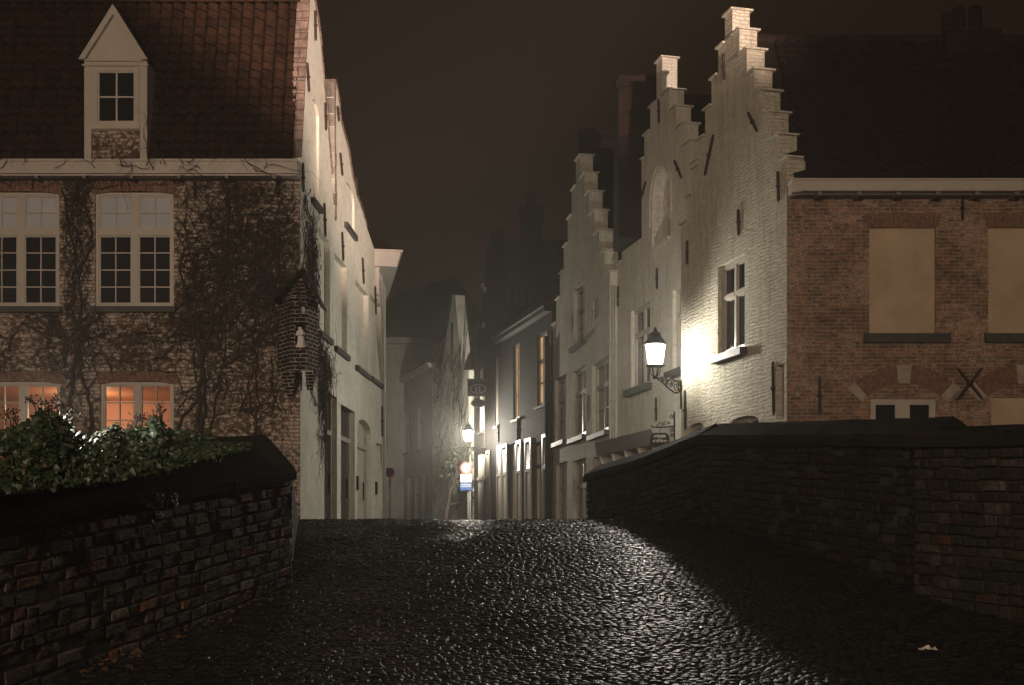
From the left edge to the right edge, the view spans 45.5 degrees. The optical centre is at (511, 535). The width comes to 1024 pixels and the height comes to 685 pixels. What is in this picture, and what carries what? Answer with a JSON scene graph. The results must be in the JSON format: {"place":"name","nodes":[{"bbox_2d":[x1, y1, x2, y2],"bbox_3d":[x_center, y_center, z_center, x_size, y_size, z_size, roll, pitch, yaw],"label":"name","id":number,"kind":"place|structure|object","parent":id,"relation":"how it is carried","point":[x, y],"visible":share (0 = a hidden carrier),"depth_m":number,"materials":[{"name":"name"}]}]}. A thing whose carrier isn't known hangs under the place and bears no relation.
{"place":"outdoors","nodes":[
{"label":"outdoors","id":0,"kind":"place"},
{"bbox_2d":[399,318,480,518],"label":"grey terrace house","id":1,"kind":"structure","parent":0,"point":[417,382],"depth_m":68.51,"materials":[{"name":"paint"}]},
{"bbox_2d":[402,411,409,454],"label":"window","id":2,"kind":"structure","parent":1,"relation":"in","point":[407,414],"depth_m":71.57,"materials":[{"name":"grey paint"}]},
{"bbox_2d":[409,476,411,518],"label":"window","id":3,"kind":"structure","parent":1,"relation":"in","point":[410,478],"depth_m":70.79,"materials":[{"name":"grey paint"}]},
{"bbox_2d":[416,474,419,518],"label":"window","id":4,"kind":"structure","parent":1,"relation":"in","point":[417,476],"depth_m":68.55,"materials":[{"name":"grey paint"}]},
{"bbox_2d":[416,405,423,452],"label":"window","id":5,"kind":"structure","parent":1,"relation":"in","point":[420,407],"depth_m":68.06,"materials":[{"name":"grey paint"}]},
{"bbox_2d":[423,473,426,518],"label":"window","id":6,"kind":"structure","parent":1,"relation":"in","point":[425,474],"depth_m":66.89,"materials":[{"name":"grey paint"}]},
{"bbox_2d":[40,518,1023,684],"bbox_3d":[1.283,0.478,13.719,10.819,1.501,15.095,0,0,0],"label":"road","id":7,"kind":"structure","parent":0,"point":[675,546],"depth_m":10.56,"materials":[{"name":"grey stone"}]},
{"bbox_2d":[80,581,318,672],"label":"fallen leaves","id":8,"kind":"object","parent":7,"relation":"on","point":[138,650],"visible":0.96,"depth_m":9.38,"materials":[{"name":"brown plant"}]},
{"bbox_2d":[919,645,936,649],"bbox_3d":[3.192,0.856,9.384,0.149,0.044,0.097,0,0,0],"label":"crumpled paper","id":9,"kind":"object","parent":7,"relation":"on","point":[927,647],"visible":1,"depth_m":9.36,"materials":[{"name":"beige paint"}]},
{"bbox_2d":[49,522,1023,684],"bbox_3d":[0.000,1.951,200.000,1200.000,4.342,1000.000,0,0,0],"label":"ground","id":10,"kind":"structure","parent":0,"point":[566,657],"depth_m":10.41,"materials":[{"name":"grey stone"}]},
{"bbox_2d":[0,434,298,684],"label":"bridge parapet","id":11,"kind":"structure","parent":10,"relation":"on","point":[92,575],"depth_m":9.48,"materials":[{"name":"brick"}]},
{"bbox_2d":[0,392,252,528],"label":"ivy","id":12,"kind":"object","parent":11,"relation":"on","point":[37,453],"visible":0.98,"depth_m":9.27,"materials":[{"name":"green plant"}]},
{"bbox_2d":[0,0,385,518],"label":"corner house","id":13,"kind":"structure","parent":10,"relation":"on","point":[107,68],"depth_m":22.47,"materials":[{"name":"brick"}]},
{"bbox_2d":[0,382,59,427],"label":"window","id":14,"kind":"structure","parent":13,"relation":"in","point":[23,386],"depth_m":22.43,"materials":[{"name":"beige paint"}]},
{"bbox_2d":[0,193,61,312],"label":"window","id":15,"kind":"structure","parent":13,"relation":"in","point":[29,222],"depth_m":22.47,"materials":[{"name":"beige paint"}]},
{"bbox_2d":[91,193,175,312],"bbox_3d":[-6.920,-5.188,22.411,1.532,2.208,0.202,0,0,0],"label":"window","id":16,"kind":"structure","parent":13,"relation":"in","point":[135,244],"depth_m":22.47,"materials":[{"name":"beige paint"}]},
{"bbox_2d":[101,382,173,430],"bbox_3d":[-6.872,-1.905,22.431,1.456,1.814,0.162,0,0,0],"label":"window","id":17,"kind":"structure","parent":13,"relation":"in","point":[138,402],"depth_m":22.43,"materials":[{"name":"beige paint"}]},
{"bbox_2d":[0,103,340,486],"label":"climbing vine","id":18,"kind":"object","parent":13,"relation":"attached to","point":[311,263],"visible":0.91,"depth_m":22.34,"materials":[{"name":"brown plant"}]},
{"bbox_2d":[274,267,325,397],"bbox_3d":[-3.868,-3.647,22.200,0.868,2.283,0.800,0,0,0],"label":"wall shrine","id":19,"kind":"object","parent":13,"relation":"attached to","point":[309,326],"depth_m":22.05,"materials":[{"name":"brick"}]},
{"bbox_2d":[296,327,305,346],"bbox_3d":[-3.825,-3.572,22.080,0.220,0.394,0.214,0,0,0],"label":"statue","id":20,"kind":"object","parent":19,"relation":"in","point":[300,333],"visible":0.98,"depth_m":22.03,"materials":[{"name":"white stone"}]},
{"bbox_2d":[324,397,331,518],"bbox_3d":[-3.912,-1.479,25.316,0.120,2.940,1.404,0,0,3],"label":"door","id":21,"kind":"structure","parent":13,"relation":"in","point":[327,490],"depth_m":25.92,"materials":[{"name":"beige paint"}]},
{"bbox_2d":[341,409,349,518],"bbox_3d":[-3.824,-1.436,27.328,0.120,2.853,1.794,0,0,3],"label":"door","id":22,"kind":"structure","parent":13,"relation":"in","point":[345,416],"depth_m":27.88,"materials":[{"name":"beige paint"}]},
{"bbox_2d":[357,422,366,518],"bbox_3d":[-3.727,-1.409,29.521,0.120,2.798,2.086,0,0,3],"label":"door","id":23,"kind":"structure","parent":13,"relation":"in","point":[361,439],"depth_m":30.14,"materials":[{"name":"beige paint"}]},
{"bbox_2d":[369,233,402,298],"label":"cornice","id":24,"kind":"structure","parent":13,"relation":"attached to","point":[387,259],"depth_m":31.27,"materials":[{"name":"beige paint"}]},
{"bbox_2d":[386,468,394,517],"bbox_3d":[-4.000,-0.761,40.030,0.329,2.921,0.121,0,0,0],"label":"traffic sign","id":25,"kind":"object","parent":10,"relation":"on","point":[390,472],"visible":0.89,"depth_m":40.00,"materials":[{"name":"metal"}]},
{"bbox_2d":[386,276,480,517],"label":"hipped house","id":26,"kind":"structure","parent":10,"relation":"on","point":[417,319],"depth_m":72.00,"materials":[{"name":"paint"}]},
{"bbox_2d":[432,295,473,519],"bbox_3d":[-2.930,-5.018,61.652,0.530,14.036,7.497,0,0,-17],"label":"ivy gable house","id":27,"kind":"structure","parent":10,"relation":"on","point":[457,328],"depth_m":60.79,"materials":[{"name":"grey paint"}]},
{"bbox_2d":[426,313,472,519],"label":"climbing vine","id":28,"kind":"object","parent":27,"relation":"attached to","point":[453,381],"visible":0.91,"depth_m":60.91,"materials":[{"name":"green plant"}]},
{"bbox_2d":[451,322,452,354],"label":"slit window","id":29,"kind":"structure","parent":27,"relation":"in","point":[452,322],"depth_m":60.86,"materials":[{"name":"grey stone"}]},
{"bbox_2d":[439,438,473,519],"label":"tree","id":30,"kind":"object","parent":10,"relation":"on","point":[454,461],"visible":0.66,"depth_m":57.10,"materials":[{"name":"brown plant"}]},
{"bbox_2d":[460,457,471,519],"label":"traffic sign","id":31,"kind":"object","parent":10,"relation":"on","point":[466,469],"visible":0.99,"depth_m":56.00,"materials":[{"name":"metal"}]},
{"bbox_2d":[474,192,567,519],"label":"dark gabled house","id":32,"kind":"structure","parent":10,"relation":"on","point":[523,271],"depth_m":51.77,"materials":[{"name":"grey paint"}]},
{"bbox_2d":[462,422,485,461],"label":"wall lantern","id":33,"kind":"object","parent":32,"relation":"attached to","point":[468,427],"depth_m":52.50,"materials":[{"name":"black metal"}]},
{"bbox_2d":[467,379,487,395],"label":"house sign","id":34,"kind":"object","parent":32,"relation":"attached to","point":[477,387],"visible":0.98,"depth_m":52.83,"materials":[{"name":"grey metal"}]},
{"bbox_2d":[471,396,485,406],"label":"oval sign","id":35,"kind":"object","parent":34,"relation":"hanging from","point":[478,403],"visible":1,"depth_m":52.83,"materials":[{"name":"black metal"}]},
{"bbox_2d":[477,367,484,434],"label":"window","id":36,"kind":"structure","parent":32,"relation":"in","point":[482,371],"depth_m":53.99,"materials":[{"name":"beige paint"}]},
{"bbox_2d":[477,455,484,519],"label":"door","id":37,"kind":"structure","parent":32,"relation":"in","point":[480,478],"depth_m":53.72,"materials":[{"name":"beige paint"}]},
{"bbox_2d":[484,279,559,519],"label":"dark house","id":38,"kind":"structure","parent":10,"relation":"on","point":[523,339],"depth_m":47.12,"materials":[{"name":"grey paint"}]},
{"bbox_2d":[493,358,497,428],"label":"window","id":39,"kind":"structure","parent":38,"relation":"in","point":[495,427],"depth_m":51.31,"materials":[{"name":"beige paint"}]},
{"bbox_2d":[511,443,515,518],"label":"window","id":40,"kind":"structure","parent":38,"relation":"in","point":[513,446],"depth_m":49.19,"materials":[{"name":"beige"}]},
{"bbox_2d":[510,343,519,422],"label":"window","id":41,"kind":"structure","parent":38,"relation":"in","point":[517,347],"depth_m":48.43,"materials":[{"name":"beige paint"}]},
{"bbox_2d":[535,442,541,518],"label":"window","id":42,"kind":"structure","parent":38,"relation":"in","point":[538,446],"depth_m":45.62,"materials":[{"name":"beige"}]},
{"bbox_2d":[534,331,546,409],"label":"window","id":43,"kind":"structure","parent":38,"relation":"in","point":[541,337],"depth_m":44.94,"materials":[{"name":"beige paint"}]},
{"bbox_2d":[547,126,621,518],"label":"stepped gable house","id":44,"kind":"structure","parent":10,"relation":"on","point":[579,388],"depth_m":38.88,"materials":[{"name":"beige paint"}]},
{"bbox_2d":[550,376,566,447],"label":"window","id":45,"kind":"structure","parent":44,"relation":"in","point":[562,440],"depth_m":42.21,"materials":[{"name":"beige paint"}]},
{"bbox_2d":[560,462,566,518],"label":"door","id":46,"kind":"structure","parent":44,"relation":"in","point":[563,467],"depth_m":42.21,"materials":[{"name":"beige paint"}]},
{"bbox_2d":[567,367,585,443],"bbox_3d":[2.140,-4.134,38.720,0.362,2.313,2.389,0,0,-8],"label":"window","id":47,"kind":"structure","parent":44,"relation":"in","point":[580,375],"depth_m":39.19,"materials":[{"name":"beige paint"}]},
{"bbox_2d":[568,284,585,352],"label":"window","id":48,"kind":"structure","parent":44,"relation":"in","point":[581,292],"depth_m":39.04,"materials":[{"name":"beige paint"}]},
{"bbox_2d":[577,459,585,518],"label":"window","id":49,"kind":"structure","parent":44,"relation":"in","point":[581,465],"depth_m":39.19,"materials":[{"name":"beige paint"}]},
{"bbox_2d":[586,358,608,440],"bbox_3d":[2.596,-3.977,35.661,0.362,2.259,2.405,0,0,-8],"label":"window","id":50,"kind":"structure","parent":44,"relation":"in","point":[602,430],"depth_m":36.09,"materials":[{"name":"beige paint"}]},
{"bbox_2d":[595,55,711,463],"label":"stepped gable house","id":51,"kind":"structure","parent":10,"relation":"on","point":[658,123],"depth_m":31.87,"materials":[{"name":"beige paint"}]},
{"bbox_2d":[623,303,651,396],"bbox_3d":[3.413,-4.938,32.496,0.362,2.321,1.826,0,0,-13],"label":"window","id":52,"kind":"structure","parent":51,"relation":"in","point":[642,315],"depth_m":32.73,"materials":[{"name":"beige paint"}]},
{"bbox_2d":[654,181,669,247],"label":"window","id":53,"kind":"structure","parent":51,"relation":"in","point":[666,238],"depth_m":31.01,"materials":[{"name":"beige paint"}]},
{"bbox_2d":[650,412,674,447],"bbox_3d":[3.398,-2.308,27.570,0.566,0.954,0.067,0,0,0],"label":"shop sign","id":54,"kind":"object","parent":51,"relation":"attached to","point":[658,439],"visible":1,"depth_m":27.55,"materials":[{"name":"black metal"}]},
{"bbox_2d":[664,288,680,378],"bbox_3d":[4.104,-4.951,29.532,0.362,2.190,1.563,0,0,-13],"label":"window","id":55,"kind":"structure","parent":51,"relation":"in","point":[674,373],"depth_m":30.06,"materials":[{"name":"beige paint"}]},
{"bbox_2d":[583,416,1023,623],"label":"bridge parapet","id":56,"kind":"structure","parent":10,"relation":"on","point":[932,507],"depth_m":12.83,"materials":[{"name":"brick"}]},
{"bbox_2d":[678,5,1023,437],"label":"stepped gable house","id":57,"kind":"structure","parent":10,"relation":"on","point":[852,236],"depth_m":22.53,"materials":[{"name":"red brick"}]},
{"bbox_2d":[643,327,681,408],"bbox_3d":[3.355,-3.676,26.815,0.540,1.720,1.242,0,0,44],"label":"wall lantern","id":58,"kind":"object","parent":57,"relation":"attached to","point":[657,340],"depth_m":26.61,"materials":[{"name":"white glass"}]},
{"bbox_2d":[694,424,703,431],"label":"window","id":59,"kind":"structure","parent":57,"relation":"in","point":[700,426],"depth_m":26.68,"materials":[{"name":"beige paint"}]},
{"bbox_2d":[709,256,746,363],"bbox_3d":[4.440,-4.569,24.747,0.332,2.006,1.504,0,0,-14],"label":"window","id":60,"kind":"structure","parent":57,"relation":"in","point":[733,273],"depth_m":24.81,"materials":[{"name":"beige paint"}]},
{"bbox_2d":[737,416,758,422],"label":"window","id":61,"kind":"structure","parent":57,"relation":"in","point":[751,419],"depth_m":24.22,"materials":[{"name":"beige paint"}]},
{"bbox_2d":[869,228,934,332],"bbox_3d":[7.152,-4.672,22.483,1.256,1.976,0.075,0,0,0],"label":"blind window","id":62,"kind":"structure","parent":57,"relation":"in","point":[901,260],"depth_m":22.44,"materials":[{"name":"beige paint"}]},
{"bbox_2d":[871,399,934,418],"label":"window","id":63,"kind":"structure","parent":57,"relation":"in","point":[880,408],"depth_m":22.45,"materials":[{"name":"beige paint"}]},
{"bbox_2d":[988,228,1023,332],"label":"blind window","id":64,"kind":"structure","parent":57,"relation":"in","point":[1005,245],"depth_m":22.44,"materials":[{"name":"beige paint"}]},
{"bbox_2d":[991,398,1023,424],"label":"blind window","id":65,"kind":"structure","parent":57,"relation":"in","point":[1004,411],"depth_m":22.44,"materials":[{"name":"beige paint"}]},
{"bbox_2d":[317,0,1023,311],"label":"sky","id":66,"kind":"structure","parent":0,"point":[453,112],"materials":[{"name":"black"}]}
]}

